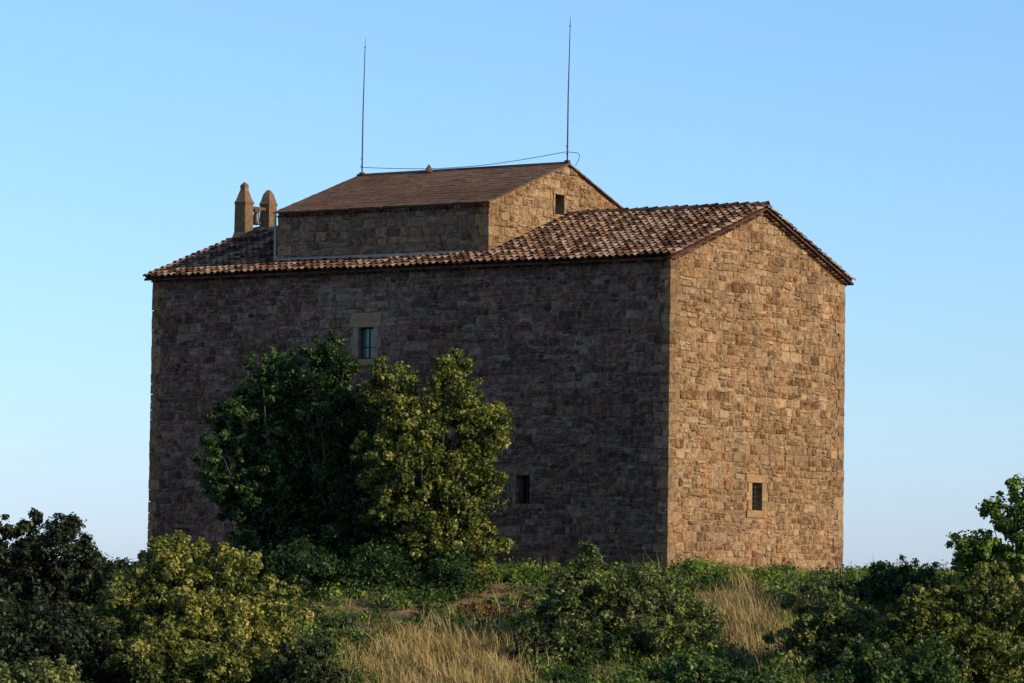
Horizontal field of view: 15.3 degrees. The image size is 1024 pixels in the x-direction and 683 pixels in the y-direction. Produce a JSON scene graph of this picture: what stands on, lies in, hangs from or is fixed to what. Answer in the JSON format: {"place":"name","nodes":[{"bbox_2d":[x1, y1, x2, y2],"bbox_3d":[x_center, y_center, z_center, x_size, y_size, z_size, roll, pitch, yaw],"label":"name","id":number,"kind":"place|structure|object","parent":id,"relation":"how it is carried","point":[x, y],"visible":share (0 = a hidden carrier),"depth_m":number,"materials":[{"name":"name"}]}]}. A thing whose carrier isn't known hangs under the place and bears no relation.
{"place":"outdoors","nodes":[
{"label":"outdoors","id":0,"kind":"place"},
{"bbox_2d":[0,573,1023,682],"bbox_3d":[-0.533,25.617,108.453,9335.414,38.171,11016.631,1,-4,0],"label":"ground","id":1,"kind":"structure","parent":0,"point":[397,613],"depth_m":104.88,"materials":[{"name":"plant"}]},
{"bbox_2d":[0,654,83,682],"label":"shrub","id":2,"kind":"object","parent":1,"relation":"on","point":[45,671],"visible":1,"depth_m":90.50,"materials":[{"name":"green plant"}]},
{"bbox_2d":[0,507,129,616],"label":"oak tree","id":3,"kind":"object","parent":1,"relation":"on","point":[34,573],"visible":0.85,"depth_m":103.22,"materials":[{"name":"green plant"}]},
{"bbox_2d":[0,592,134,682],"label":"shrub","id":4,"kind":"object","parent":1,"relation":"on","point":[90,650],"visible":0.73,"depth_m":94.18,"materials":[{"name":"green plant"}]},
{"bbox_2d":[0,547,220,682],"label":"undergrowth","id":5,"kind":"object","parent":1,"relation":"on","point":[24,617],"visible":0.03,"depth_m":102.57,"materials":[{"name":"green plant"}]},
{"bbox_2d":[81,560,178,594],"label":"shrub","id":6,"kind":"object","parent":1,"relation":"on","point":[124,567],"visible":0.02,"depth_m":105.61,"materials":[{"name":"green plant"}]},
{"bbox_2d":[99,618,278,682],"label":"holm oak shrub","id":7,"kind":"object","parent":1,"relation":"on","point":[150,663],"visible":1,"depth_m":92.80,"materials":[{"name":"green plant"}]},
{"bbox_2d":[81,530,314,666],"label":"holm oak shrub","id":8,"kind":"object","parent":1,"relation":"on","point":[194,604],"visible":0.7,"depth_m":96.12,"materials":[{"name":"green plant"}]},
{"bbox_2d":[190,344,351,562],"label":"holm oak tree","id":9,"kind":"object","parent":1,"relation":"on","point":[258,500],"visible":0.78,"depth_m":112.31,"materials":[{"name":"green plant"}]},
{"bbox_2d":[236,638,347,682],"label":"shrub","id":10,"kind":"object","parent":1,"relation":"on","point":[307,666],"visible":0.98,"depth_m":92.33,"materials":[{"name":"green plant"}]},
{"bbox_2d":[275,329,393,568],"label":"holm oak tree","id":11,"kind":"object","parent":1,"relation":"on","point":[332,477],"visible":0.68,"depth_m":111.44,"materials":[{"name":"green plant"}]},
{"bbox_2d":[233,535,478,600],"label":"ivy bank","id":12,"kind":"structure","parent":1,"relation":"on","point":[307,564],"depth_m":107.93,"materials":[{"name":"green plant"}]},
{"bbox_2d":[349,347,515,590],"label":"holm oak tree","id":13,"kind":"object","parent":1,"relation":"on","point":[434,511],"visible":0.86,"depth_m":109.36,"materials":[{"name":"green plant"}]},
{"bbox_2d":[456,600,530,619],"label":"dead bramble","id":14,"kind":"object","parent":1,"relation":"on","point":[491,608],"visible":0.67,"depth_m":105.15,"materials":[{"name":"orange plant"}]},
{"bbox_2d":[143,161,855,572],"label":"stone church","id":15,"kind":"structure","parent":1,"relation":"on","point":[663,383],"depth_m":121.01,"materials":[{"name":"stone"}]},
{"bbox_2d":[232,182,277,239],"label":"bell gable","id":16,"kind":"structure","parent":15,"relation":"attached to","point":[246,219],"depth_m":131.59,"materials":[{"name":"stone"}]},
{"bbox_2d":[359,38,365,175],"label":"lightning rod","id":17,"kind":"object","parent":15,"relation":"on","point":[361,173],"visible":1,"depth_m":129.89,"materials":[{"name":"grey metal"}]},
{"bbox_2d":[363,329,373,357],"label":"upper window glass","id":18,"kind":"structure","parent":15,"relation":"in","point":[365,331],"depth_m":122.94,"materials":[{"name":"teal glass"}]},
{"bbox_2d":[361,152,579,168],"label":"lightning cable","id":19,"kind":"object","parent":15,"relation":"on","point":[471,166],"visible":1,"depth_m":127.15,"materials":[{"name":"grey metal"}]},
{"bbox_2d":[523,476,529,503],"label":"lower window back","id":20,"kind":"structure","parent":15,"relation":"in","point":[524,477],"depth_m":119.34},
{"bbox_2d":[564,16,570,162],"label":"lightning rod","id":21,"kind":"object","parent":15,"relation":"on","point":[566,161],"visible":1,"depth_m":125.16,"materials":[{"name":"grey metal"}]},
{"bbox_2d":[482,561,550,585],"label":"bramble bank","id":22,"kind":"structure","parent":1,"relation":"on","point":[517,572],"depth_m":110.74,"materials":[{"name":"green plant"}]},
{"bbox_2d":[504,617,620,666],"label":"shrub","id":23,"kind":"object","parent":1,"relation":"on","point":[558,637],"visible":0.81,"depth_m":98.39,"materials":[{"name":"green plant"}]},
{"bbox_2d":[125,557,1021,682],"bbox_3d":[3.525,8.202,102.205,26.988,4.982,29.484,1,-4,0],"label":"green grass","id":24,"kind":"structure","parent":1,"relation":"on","point":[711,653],"depth_m":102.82,"materials":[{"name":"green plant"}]},
{"bbox_2d":[126,553,1023,682],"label":"undergrowth","id":25,"kind":"object","parent":1,"relation":"on","point":[579,675],"visible":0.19,"depth_m":103.81,"materials":[{"name":"green plant"}]},
{"bbox_2d":[496,559,675,572],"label":"wall foot weeds","id":26,"kind":"object","parent":1,"relation":"on","point":[549,562],"depth_m":117.45,"materials":[{"name":"green plant"}]},
{"bbox_2d":[262,551,956,682],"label":"dry grass","id":27,"kind":"structure","parent":1,"relation":"on","point":[490,657],"depth_m":99.19,"materials":[{"name":"plant"}]},
{"bbox_2d":[530,542,725,651],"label":"holm oak shrub","id":28,"kind":"object","parent":1,"relation":"on","point":[576,600],"visible":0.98,"depth_m":100.08,"materials":[{"name":"green plant"}]},
{"bbox_2d":[645,644,788,682],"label":"shrub","id":29,"kind":"object","parent":1,"relation":"on","point":[689,668],"visible":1,"depth_m":92.30,"materials":[{"name":"green plant"}]},
{"bbox_2d":[680,554,866,580],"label":"bramble bank","id":30,"kind":"structure","parent":1,"relation":"on","point":[697,563],"depth_m":113.18,"materials":[{"name":"green plant"}]},
{"bbox_2d":[761,578,893,671],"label":"holm oak shrub","id":31,"kind":"object","parent":1,"relation":"on","point":[825,626],"visible":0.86,"depth_m":97.29,"materials":[{"name":"green plant"}]},
{"bbox_2d":[810,632,969,682],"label":"shrub","id":32,"kind":"object","parent":1,"relation":"on","point":[911,667],"visible":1,"depth_m":92.27,"materials":[{"name":"green plant"}]},
{"bbox_2d":[830,554,963,607],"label":"shrub","id":33,"kind":"object","parent":1,"relation":"on","point":[888,586],"visible":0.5,"depth_m":106.41,"materials":[{"name":"green plant"}]},
{"bbox_2d":[873,560,1023,682],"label":"holm oak shrub","id":34,"kind":"object","parent":1,"relation":"on","point":[987,643],"visible":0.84,"depth_m":95.98,"materials":[{"name":"green plant"}]},
{"bbox_2d":[938,473,1023,636],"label":"oak tree","id":35,"kind":"object","parent":1,"relation":"on","point":[991,550],"visible":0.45,"depth_m":102.42,"materials":[{"name":"green plant"}]},
{"bbox_2d":[0,0,1023,570],"label":"sky","id":36,"kind":"structure","parent":0,"point":[889,134],"materials":[{"name":"blue"}]}
]}

